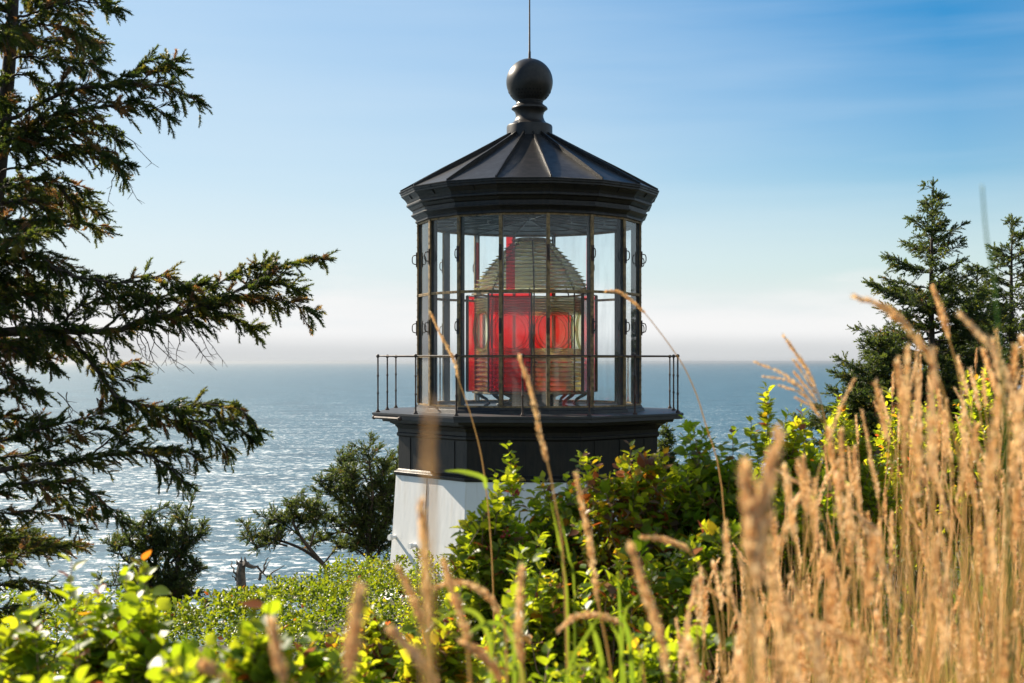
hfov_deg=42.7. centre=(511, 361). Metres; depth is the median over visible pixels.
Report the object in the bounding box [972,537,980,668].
grass stalk
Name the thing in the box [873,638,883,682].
grass stalk
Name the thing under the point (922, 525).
grass stalk
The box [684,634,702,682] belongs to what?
grass stalk
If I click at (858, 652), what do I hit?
grass stalk
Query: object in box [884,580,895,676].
grass stalk
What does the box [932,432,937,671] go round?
grass stalk
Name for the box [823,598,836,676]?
grass stalk
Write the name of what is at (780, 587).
grass stalk
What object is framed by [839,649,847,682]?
grass stalk
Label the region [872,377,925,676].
grass stalk
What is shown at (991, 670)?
grass stalk
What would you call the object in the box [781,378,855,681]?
grass stalk
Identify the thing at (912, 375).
grass stalk
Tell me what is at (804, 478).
grass stalk
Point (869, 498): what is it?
shrub
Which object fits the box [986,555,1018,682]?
grass stalk
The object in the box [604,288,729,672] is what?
grass stalk
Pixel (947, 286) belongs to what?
spruce tree
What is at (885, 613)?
grass stalk
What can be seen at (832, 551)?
grass stalk
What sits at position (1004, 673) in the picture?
grass stalk
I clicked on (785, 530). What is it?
grass stalk
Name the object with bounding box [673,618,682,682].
grass stalk
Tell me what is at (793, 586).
grass stalk
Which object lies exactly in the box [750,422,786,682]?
grass stalk
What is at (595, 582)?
grass stalk
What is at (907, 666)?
grass stalk
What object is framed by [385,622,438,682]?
grass stalk
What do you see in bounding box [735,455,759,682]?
grass stalk
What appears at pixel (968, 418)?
grass stalk
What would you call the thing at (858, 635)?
grass stalk
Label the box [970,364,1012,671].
grass stalk
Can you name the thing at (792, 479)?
grass stalk
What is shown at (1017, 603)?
grass stalk
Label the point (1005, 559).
grass stalk
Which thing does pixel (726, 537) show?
grass stalk
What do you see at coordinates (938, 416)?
grass stalk
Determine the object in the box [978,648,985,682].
grass stalk
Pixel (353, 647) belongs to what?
grass stalk
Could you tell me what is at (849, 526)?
grass stalk
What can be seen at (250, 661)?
shrub
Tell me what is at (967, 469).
grass stalk
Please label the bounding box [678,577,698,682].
grass stalk
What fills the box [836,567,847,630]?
grass stalk
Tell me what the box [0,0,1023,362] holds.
sky
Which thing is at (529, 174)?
lighthouse
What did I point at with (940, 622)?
grass stalk
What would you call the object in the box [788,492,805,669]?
grass stalk
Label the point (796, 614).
grass stalk
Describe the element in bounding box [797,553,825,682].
grass stalk
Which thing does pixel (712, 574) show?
grass stalk
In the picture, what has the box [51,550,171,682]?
shrub
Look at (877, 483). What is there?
grass stalk
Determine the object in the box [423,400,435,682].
grass stalk
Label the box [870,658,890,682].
grass stalk
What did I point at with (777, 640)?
grass stalk
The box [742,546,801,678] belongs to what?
grass stalk
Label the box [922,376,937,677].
grass stalk
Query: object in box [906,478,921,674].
grass stalk
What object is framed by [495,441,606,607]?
shrub
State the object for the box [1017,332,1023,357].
grass stalk
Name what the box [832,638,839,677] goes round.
grass stalk
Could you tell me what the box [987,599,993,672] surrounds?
grass stalk
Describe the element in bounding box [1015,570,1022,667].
grass stalk
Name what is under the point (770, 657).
grass stalk
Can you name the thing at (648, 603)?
grass stalk
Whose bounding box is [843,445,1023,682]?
undergrowth
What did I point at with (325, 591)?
ground cover
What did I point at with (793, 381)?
grass stalk
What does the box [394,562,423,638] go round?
grass stalk
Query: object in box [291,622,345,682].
shrub
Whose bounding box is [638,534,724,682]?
grass stalk
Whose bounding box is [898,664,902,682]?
grass stalk
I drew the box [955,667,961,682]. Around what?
grass stalk
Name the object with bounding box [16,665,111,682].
shrub
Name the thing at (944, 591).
grass stalk
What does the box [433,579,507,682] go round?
grass stalk
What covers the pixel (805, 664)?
grass stalk
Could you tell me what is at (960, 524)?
grass stalk
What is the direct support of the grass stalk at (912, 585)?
on the hillside
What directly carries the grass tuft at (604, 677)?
on the hillside
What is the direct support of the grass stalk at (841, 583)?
on the hillside
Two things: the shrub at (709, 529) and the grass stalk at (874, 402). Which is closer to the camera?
the grass stalk at (874, 402)
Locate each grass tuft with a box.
[434,608,525,682]
[447,470,487,488]
[540,612,648,682]
[551,503,640,682]
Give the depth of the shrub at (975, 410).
9.07 m
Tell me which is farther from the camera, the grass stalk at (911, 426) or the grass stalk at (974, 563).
the grass stalk at (974, 563)
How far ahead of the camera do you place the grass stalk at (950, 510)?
4.54 m
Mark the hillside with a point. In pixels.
(330, 629)
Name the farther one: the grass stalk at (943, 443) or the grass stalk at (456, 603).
the grass stalk at (943, 443)
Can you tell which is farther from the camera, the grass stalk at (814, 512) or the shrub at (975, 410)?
the shrub at (975, 410)
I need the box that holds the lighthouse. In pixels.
[372,0,683,599]
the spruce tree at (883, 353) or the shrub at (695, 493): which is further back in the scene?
the spruce tree at (883, 353)
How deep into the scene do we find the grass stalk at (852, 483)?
3.42 m
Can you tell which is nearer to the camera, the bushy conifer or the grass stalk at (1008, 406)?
the grass stalk at (1008, 406)
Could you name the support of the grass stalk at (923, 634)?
on the hillside
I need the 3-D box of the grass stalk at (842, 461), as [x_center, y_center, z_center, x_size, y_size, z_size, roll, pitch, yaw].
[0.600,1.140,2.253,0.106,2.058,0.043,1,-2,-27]
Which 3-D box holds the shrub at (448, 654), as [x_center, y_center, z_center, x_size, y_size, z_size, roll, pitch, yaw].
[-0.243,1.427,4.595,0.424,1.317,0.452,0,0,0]
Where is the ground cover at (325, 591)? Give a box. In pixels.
[0,548,608,680]
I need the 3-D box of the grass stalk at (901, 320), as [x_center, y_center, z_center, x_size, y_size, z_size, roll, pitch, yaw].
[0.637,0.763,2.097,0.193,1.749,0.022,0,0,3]
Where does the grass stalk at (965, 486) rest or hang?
on the hillside
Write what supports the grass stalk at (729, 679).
on the hillside
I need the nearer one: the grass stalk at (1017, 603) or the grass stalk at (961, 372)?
the grass stalk at (961, 372)
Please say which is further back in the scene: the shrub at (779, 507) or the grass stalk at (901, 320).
the shrub at (779, 507)
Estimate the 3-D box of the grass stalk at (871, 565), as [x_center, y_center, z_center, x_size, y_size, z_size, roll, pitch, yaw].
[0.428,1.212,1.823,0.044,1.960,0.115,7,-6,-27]
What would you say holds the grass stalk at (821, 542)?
on the hillside
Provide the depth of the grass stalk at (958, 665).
2.90 m
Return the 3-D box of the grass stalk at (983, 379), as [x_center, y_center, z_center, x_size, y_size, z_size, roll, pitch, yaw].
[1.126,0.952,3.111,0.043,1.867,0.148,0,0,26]
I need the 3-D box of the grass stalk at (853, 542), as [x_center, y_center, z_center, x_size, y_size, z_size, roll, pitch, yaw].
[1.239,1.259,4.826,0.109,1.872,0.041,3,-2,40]
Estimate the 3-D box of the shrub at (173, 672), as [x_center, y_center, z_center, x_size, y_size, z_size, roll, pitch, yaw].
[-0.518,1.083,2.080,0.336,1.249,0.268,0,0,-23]
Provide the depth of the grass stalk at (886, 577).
2.12 m
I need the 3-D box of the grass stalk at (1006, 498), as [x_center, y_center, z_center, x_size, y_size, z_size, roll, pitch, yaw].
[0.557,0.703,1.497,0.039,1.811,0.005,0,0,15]
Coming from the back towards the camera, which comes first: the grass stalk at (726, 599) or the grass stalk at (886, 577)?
the grass stalk at (726, 599)
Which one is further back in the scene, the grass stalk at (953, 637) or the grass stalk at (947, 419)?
the grass stalk at (953, 637)
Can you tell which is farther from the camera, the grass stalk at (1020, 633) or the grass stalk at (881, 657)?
the grass stalk at (1020, 633)
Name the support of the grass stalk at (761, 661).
on the hillside
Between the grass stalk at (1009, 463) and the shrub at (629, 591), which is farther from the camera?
the shrub at (629, 591)
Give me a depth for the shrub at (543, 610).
5.17 m
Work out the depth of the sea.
1331.19 m
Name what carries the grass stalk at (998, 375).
on the hillside
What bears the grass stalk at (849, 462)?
on the hillside
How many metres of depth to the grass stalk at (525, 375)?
2.88 m
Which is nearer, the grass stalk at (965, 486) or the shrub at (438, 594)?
the grass stalk at (965, 486)
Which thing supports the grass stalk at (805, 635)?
on the hillside
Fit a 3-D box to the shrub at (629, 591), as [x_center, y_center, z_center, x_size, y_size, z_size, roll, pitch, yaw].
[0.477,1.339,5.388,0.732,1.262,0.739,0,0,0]
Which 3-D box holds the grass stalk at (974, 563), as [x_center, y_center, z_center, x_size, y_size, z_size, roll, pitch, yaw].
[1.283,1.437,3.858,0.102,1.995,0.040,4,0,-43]
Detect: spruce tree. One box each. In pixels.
[0,0,341,629]
[789,331,959,463]
[847,177,1022,462]
[922,262,1018,444]
[945,213,1023,443]
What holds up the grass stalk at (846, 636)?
on the hillside
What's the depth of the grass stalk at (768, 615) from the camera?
2.88 m
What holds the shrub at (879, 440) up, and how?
on the hillside
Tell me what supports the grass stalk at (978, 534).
on the hillside
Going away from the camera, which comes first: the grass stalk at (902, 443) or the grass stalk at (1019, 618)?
the grass stalk at (902, 443)
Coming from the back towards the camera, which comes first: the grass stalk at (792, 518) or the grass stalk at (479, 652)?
the grass stalk at (792, 518)
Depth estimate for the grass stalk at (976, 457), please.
2.69 m
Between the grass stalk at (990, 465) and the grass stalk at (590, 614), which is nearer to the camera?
the grass stalk at (990, 465)
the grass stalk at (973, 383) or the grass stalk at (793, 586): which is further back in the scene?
the grass stalk at (973, 383)
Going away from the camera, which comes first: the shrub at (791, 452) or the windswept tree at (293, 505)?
the shrub at (791, 452)
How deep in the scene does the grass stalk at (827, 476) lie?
3.79 m
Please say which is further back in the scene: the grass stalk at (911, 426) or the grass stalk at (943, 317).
the grass stalk at (911, 426)
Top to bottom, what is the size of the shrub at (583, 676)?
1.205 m
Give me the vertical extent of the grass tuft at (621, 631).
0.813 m
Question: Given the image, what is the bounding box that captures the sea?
[0,363,1023,652]
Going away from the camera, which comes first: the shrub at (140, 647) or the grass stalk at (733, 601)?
the grass stalk at (733, 601)
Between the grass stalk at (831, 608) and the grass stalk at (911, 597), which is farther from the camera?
the grass stalk at (911, 597)
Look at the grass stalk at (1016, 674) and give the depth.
3.67 m
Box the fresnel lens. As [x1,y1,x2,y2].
[466,235,597,405]
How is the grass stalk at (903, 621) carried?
on the hillside
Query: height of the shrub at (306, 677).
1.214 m
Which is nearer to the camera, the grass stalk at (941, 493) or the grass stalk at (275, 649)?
the grass stalk at (275, 649)
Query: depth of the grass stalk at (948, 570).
4.40 m
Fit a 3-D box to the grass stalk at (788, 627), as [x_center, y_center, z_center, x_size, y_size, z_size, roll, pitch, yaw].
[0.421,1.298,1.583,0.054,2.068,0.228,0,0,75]
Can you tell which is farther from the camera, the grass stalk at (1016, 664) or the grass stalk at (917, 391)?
the grass stalk at (1016, 664)
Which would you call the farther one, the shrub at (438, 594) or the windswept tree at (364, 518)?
the windswept tree at (364, 518)
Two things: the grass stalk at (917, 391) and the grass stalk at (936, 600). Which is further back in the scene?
the grass stalk at (936, 600)
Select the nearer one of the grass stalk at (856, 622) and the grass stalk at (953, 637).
the grass stalk at (856, 622)
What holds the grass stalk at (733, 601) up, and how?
on the hillside
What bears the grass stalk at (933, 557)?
on the hillside
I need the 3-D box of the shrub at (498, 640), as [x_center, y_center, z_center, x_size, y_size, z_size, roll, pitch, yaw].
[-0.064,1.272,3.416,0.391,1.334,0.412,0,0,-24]
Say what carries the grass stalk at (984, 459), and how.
on the hillside
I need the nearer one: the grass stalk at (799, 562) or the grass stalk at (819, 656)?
the grass stalk at (819, 656)
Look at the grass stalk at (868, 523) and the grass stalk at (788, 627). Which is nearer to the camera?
the grass stalk at (788, 627)
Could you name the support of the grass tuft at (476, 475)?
on the hillside
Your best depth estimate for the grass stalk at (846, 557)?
3.06 m
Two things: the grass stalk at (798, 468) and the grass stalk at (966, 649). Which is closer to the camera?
the grass stalk at (966, 649)
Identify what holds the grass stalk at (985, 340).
on the hillside
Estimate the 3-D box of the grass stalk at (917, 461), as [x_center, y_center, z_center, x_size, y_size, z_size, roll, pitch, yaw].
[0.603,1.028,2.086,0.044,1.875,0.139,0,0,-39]
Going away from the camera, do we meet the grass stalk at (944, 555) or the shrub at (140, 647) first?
the grass stalk at (944, 555)
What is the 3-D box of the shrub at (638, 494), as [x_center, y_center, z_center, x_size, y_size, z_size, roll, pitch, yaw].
[0.537,1.240,6.110,0.748,1.750,0.784,0,0,0]
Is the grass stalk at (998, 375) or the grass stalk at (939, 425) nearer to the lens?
the grass stalk at (998, 375)
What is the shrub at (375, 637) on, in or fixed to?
on the hillside
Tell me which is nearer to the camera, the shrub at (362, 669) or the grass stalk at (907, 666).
the shrub at (362, 669)
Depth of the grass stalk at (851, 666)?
1.87 m
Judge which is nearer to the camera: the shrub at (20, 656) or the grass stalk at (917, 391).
the grass stalk at (917, 391)
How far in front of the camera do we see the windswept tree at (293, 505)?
23.85 m
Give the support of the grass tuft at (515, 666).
on the hillside
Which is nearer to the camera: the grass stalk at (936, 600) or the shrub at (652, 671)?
the grass stalk at (936, 600)
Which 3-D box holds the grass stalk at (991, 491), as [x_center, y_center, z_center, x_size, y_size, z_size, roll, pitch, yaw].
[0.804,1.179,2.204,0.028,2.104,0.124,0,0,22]
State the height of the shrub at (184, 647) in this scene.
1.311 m
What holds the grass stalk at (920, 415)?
on the hillside
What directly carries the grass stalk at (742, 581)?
on the hillside
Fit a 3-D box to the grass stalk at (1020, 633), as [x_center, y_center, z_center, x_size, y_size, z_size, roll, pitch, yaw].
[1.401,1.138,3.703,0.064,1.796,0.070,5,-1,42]
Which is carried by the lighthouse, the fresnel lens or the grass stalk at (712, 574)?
the fresnel lens
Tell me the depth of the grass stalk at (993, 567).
1.88 m
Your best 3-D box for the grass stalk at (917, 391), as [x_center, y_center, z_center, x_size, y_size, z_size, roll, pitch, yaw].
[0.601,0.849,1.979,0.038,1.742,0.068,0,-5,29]
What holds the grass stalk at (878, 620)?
on the hillside
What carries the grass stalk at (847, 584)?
on the hillside
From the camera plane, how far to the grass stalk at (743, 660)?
1.75 m
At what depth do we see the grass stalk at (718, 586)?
2.81 m
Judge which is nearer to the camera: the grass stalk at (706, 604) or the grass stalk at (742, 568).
the grass stalk at (742, 568)
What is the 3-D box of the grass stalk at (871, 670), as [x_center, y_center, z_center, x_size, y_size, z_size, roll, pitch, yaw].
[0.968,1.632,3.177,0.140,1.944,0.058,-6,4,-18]
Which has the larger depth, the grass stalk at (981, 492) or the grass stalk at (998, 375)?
the grass stalk at (981, 492)
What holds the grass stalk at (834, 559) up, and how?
on the hillside
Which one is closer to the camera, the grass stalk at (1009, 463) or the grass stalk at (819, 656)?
the grass stalk at (819, 656)
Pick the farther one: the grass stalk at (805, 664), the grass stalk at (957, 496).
the grass stalk at (957, 496)
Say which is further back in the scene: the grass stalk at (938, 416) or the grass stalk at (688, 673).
the grass stalk at (938, 416)
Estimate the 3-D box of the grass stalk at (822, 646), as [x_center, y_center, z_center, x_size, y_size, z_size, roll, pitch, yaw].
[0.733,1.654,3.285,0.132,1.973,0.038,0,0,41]
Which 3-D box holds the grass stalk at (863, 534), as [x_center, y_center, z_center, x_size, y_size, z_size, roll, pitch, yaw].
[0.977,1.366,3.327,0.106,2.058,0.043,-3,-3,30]
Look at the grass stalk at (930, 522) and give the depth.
2.97 m
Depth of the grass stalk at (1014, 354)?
2.65 m
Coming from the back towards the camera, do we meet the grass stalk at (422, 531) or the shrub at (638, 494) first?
the shrub at (638, 494)
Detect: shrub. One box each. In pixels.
[0,553,96,682]
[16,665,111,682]
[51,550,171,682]
[101,560,187,682]
[145,633,229,682]
[158,651,224,682]
[217,591,308,682]
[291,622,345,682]
[301,671,315,682]
[318,600,413,682]
[342,650,393,682]
[384,581,486,682]
[396,559,445,650]
[441,467,550,680]
[445,595,534,682]
[472,534,601,682]
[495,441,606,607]
[530,638,608,682]
[556,440,695,668]
[575,530,700,682]
[607,603,736,682]
[646,415,757,624]
[656,518,793,682]
[723,468,889,682]
[739,381,845,592]
[810,393,901,614]
[872,387,962,635]
[922,365,1023,618]
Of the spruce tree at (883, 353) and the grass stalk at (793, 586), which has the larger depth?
the spruce tree at (883, 353)
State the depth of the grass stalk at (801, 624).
3.24 m
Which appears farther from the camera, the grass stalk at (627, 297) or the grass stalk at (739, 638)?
the grass stalk at (627, 297)
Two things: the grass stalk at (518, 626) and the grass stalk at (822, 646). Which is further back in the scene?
the grass stalk at (822, 646)
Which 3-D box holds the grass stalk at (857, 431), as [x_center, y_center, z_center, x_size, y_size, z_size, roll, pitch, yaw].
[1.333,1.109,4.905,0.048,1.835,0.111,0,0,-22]
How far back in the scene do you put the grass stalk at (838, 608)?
3.28 m
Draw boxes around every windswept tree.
[234,488,355,605]
[295,430,398,585]
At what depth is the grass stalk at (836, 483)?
2.26 m
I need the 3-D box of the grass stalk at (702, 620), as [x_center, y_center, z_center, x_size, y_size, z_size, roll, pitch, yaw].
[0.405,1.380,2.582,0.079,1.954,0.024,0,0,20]
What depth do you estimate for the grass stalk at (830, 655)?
2.63 m
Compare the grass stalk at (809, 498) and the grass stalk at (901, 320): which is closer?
the grass stalk at (901, 320)
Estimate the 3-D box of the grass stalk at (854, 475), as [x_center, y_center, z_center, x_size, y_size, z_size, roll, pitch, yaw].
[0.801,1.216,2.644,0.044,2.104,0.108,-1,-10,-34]
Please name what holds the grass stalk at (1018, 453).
on the hillside
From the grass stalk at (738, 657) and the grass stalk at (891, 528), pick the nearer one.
the grass stalk at (738, 657)
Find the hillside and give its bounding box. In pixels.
[47,484,1023,677]
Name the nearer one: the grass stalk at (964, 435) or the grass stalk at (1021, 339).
the grass stalk at (1021, 339)
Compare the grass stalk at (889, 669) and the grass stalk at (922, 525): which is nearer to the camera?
the grass stalk at (889, 669)
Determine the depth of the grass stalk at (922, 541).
3.52 m
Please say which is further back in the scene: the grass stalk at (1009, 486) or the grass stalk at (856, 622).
the grass stalk at (856, 622)
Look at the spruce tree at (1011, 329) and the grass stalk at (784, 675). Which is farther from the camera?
the spruce tree at (1011, 329)
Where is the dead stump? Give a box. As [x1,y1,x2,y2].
[231,557,284,635]
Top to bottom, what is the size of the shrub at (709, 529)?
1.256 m
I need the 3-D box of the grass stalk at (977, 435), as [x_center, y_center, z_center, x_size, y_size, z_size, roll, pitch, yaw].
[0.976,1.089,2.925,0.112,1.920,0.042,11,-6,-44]
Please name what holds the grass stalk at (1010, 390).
on the hillside
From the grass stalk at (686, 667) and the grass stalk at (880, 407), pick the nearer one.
the grass stalk at (880, 407)
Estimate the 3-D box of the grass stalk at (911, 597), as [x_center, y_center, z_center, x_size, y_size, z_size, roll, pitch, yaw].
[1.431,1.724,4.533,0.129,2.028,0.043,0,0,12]
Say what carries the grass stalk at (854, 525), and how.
on the hillside
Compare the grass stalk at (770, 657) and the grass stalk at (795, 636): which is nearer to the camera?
the grass stalk at (770, 657)
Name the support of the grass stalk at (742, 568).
on the hillside
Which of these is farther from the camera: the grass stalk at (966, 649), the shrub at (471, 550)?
the shrub at (471, 550)
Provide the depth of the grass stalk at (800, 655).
2.78 m
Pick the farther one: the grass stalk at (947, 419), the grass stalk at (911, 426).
the grass stalk at (947, 419)
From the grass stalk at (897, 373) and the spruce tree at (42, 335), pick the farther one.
the spruce tree at (42, 335)
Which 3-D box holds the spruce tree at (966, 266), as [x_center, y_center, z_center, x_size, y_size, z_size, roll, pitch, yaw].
[9.904,0.101,28.022,2.660,4.500,2.635,0,0,-42]
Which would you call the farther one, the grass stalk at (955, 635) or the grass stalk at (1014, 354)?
the grass stalk at (955, 635)
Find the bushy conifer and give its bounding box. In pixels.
[93,482,212,611]
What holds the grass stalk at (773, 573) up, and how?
on the hillside
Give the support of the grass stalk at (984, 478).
on the hillside
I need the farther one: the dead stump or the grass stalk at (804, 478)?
the dead stump
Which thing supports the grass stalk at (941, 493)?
on the hillside
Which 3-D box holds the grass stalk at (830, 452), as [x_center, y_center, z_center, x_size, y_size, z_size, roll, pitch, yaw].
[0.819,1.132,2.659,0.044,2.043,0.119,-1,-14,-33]
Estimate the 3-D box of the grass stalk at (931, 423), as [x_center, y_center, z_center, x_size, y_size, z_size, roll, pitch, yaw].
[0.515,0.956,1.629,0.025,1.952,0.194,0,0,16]
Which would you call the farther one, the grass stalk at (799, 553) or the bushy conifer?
the bushy conifer
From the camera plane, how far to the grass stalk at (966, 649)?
1.82 m
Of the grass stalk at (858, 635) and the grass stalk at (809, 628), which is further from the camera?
the grass stalk at (858, 635)
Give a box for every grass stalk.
[195,656,230,682]
[265,614,287,682]
[341,579,366,682]
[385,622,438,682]
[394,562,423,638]
[416,495,434,668]
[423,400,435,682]
[429,311,494,628]
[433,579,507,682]
[440,553,471,682]
[457,638,502,682]
[512,562,526,682]
[516,352,567,673]
[556,609,645,682]
[573,470,612,681]
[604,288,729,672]
[625,540,669,682]
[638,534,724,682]
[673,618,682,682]
[677,655,693,674]
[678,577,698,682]
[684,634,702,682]
[685,669,691,682]
[694,572,704,673]
[699,557,720,625]
[699,566,705,682]
[700,589,709,678]
[703,585,738,622]
[710,559,726,682]
[721,572,750,679]
[722,519,736,682]
[727,639,742,682]
[731,611,744,682]
[734,650,743,682]
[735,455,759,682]
[738,553,759,671]
[739,567,744,621]
[739,628,751,682]
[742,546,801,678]
[749,615,757,682]
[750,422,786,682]
[750,490,803,682]
[753,332,845,631]
[756,602,768,682]
[763,590,773,673]
[764,516,778,669]
[766,655,816,673]
[770,518,780,682]
[772,586,784,682]
[777,469,854,651]
[777,562,791,667]
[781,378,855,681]
[781,462,807,682]
[782,587,801,682]
[782,604,823,676]
[782,632,791,682]
[786,589,802,677]
[787,575,823,681]
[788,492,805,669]
[788,507,816,660]
[791,607,799,659]
[794,535,801,670]
[794,597,828,682]
[795,457,818,620]
[796,646,807,682]
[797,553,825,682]
[797,607,803,671]
[800,454,812,682]
[801,645,810,682]
[802,581,809,677]
[806,470,817,620]
[806,618,892,682]
[808,477,819,680]
[810,623,824,682]
[813,458,838,668]
[815,476,853,677]
[816,535,844,615]
[818,531,840,682]
[821,551,842,682]
[821,634,825,662]
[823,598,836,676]
[824,424,868,682]
[826,643,833,666]
[827,575,850,677]
[830,471,841,682]
[831,470,847,672]
[832,559,846,672]
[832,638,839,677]
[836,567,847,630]
[837,426,848,682]
[839,576,848,669]
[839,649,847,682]
[842,497,862,675]
[842,634,858,682]
[843,522,855,671]
[845,482,856,677]
[846,446,860,676]
[849,360,915,676]
[849,633,865,682]
[850,293,969,682]
[851,443,863,680]
[851,450,857,676]
[852,510,917,681]
[853,608,858,681]
[853,623,865,682]
[855,413,871,682]
[857,496,885,677]
[859,520,915,682]
[859,528,882,682]
[860,409,899,673]
[867,656,874,682]
[868,459,882,681]
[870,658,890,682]
[871,643,897,682]
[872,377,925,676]
[872,609,888,682]
[872,627,886,682]
[873,401,924,680]
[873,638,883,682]
[876,555,886,671]
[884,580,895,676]
[887,510,894,678]
[892,407,908,679]
[893,359,935,682]
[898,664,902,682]
[900,615,907,665]
[902,344,913,666]
[902,420,925,682]
[904,349,920,682]
[905,535,915,648]
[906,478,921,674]
[906,657,909,680]
[907,394,942,679]
[907,512,934,662]
[907,571,919,682]
[909,418,932,682]
[917,583,929,680]
[918,378,937,678]
[919,508,927,629]
[920,502,931,682]
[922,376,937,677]
[922,540,941,682]
[923,464,929,671]
[924,346,937,682]
[926,395,975,667]
[928,399,949,679]
[929,435,947,682]
[930,284,977,682]
[930,533,937,682]
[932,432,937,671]
[933,464,964,662]
[934,590,950,670]
[935,418,941,682]
[935,512,953,682]
[936,598,943,672]
[938,529,952,650]
[939,393,978,672]
[939,561,949,682]
[941,455,969,680]
[949,623,957,682]
[950,609,958,682]
[950,642,964,680]
[953,387,989,675]
[955,421,980,682]
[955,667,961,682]
[956,309,1023,418]
[956,355,1007,682]
[958,608,973,682]
[960,400,968,682]
[963,466,975,682]
[965,457,1004,667]
[966,432,1023,638]
[968,366,1015,682]
[969,441,990,655]
[969,511,976,625]
[969,628,987,682]
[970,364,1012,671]
[971,386,1002,682]
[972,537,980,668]
[975,525,997,674]
[977,441,1023,662]
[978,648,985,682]
[979,487,996,677]
[980,369,1021,681]
[980,370,996,588]
[981,185,1013,682]
[982,437,996,682]
[984,342,1020,682]
[986,510,998,682]
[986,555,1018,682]
[986,657,993,682]
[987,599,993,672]
[991,337,1023,573]
[992,608,1020,682]
[993,328,1023,558]
[996,368,1023,435]
[996,386,1023,657]
[997,384,1023,682]
[1003,467,1011,681]
[1006,661,1022,682]
[1007,440,1019,682]
[1008,397,1023,623]
[1009,482,1023,610]
[1009,579,1019,682]
[1014,592,1023,682]
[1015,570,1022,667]
[1015,650,1017,682]
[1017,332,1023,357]
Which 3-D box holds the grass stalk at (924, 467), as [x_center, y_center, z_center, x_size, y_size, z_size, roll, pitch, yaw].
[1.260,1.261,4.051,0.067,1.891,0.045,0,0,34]
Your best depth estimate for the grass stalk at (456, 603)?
1.80 m
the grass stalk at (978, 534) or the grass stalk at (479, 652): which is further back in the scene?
the grass stalk at (978, 534)
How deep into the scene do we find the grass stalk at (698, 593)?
2.52 m
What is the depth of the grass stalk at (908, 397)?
2.00 m
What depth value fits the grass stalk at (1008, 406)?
2.96 m
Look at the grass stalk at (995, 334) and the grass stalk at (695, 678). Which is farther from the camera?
the grass stalk at (995, 334)
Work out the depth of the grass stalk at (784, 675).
2.69 m
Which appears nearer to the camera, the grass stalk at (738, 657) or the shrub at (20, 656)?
the grass stalk at (738, 657)
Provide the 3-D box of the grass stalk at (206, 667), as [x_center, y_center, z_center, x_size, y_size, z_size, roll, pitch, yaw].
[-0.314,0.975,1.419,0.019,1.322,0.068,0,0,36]
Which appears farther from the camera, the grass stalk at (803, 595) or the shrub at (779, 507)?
the shrub at (779, 507)
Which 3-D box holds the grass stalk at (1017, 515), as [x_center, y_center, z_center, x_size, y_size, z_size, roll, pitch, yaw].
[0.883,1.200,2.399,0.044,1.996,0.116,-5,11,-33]
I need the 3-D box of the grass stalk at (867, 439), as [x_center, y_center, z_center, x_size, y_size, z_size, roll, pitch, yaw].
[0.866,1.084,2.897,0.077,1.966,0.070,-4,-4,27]
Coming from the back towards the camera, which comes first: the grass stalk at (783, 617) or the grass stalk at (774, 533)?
the grass stalk at (774, 533)
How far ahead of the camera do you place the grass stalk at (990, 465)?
1.67 m
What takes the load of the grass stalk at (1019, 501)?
on the hillside
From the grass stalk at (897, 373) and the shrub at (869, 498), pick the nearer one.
the grass stalk at (897, 373)
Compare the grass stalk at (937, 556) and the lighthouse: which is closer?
the grass stalk at (937, 556)
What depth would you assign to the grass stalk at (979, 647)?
2.97 m
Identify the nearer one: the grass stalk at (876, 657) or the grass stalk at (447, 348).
the grass stalk at (876, 657)

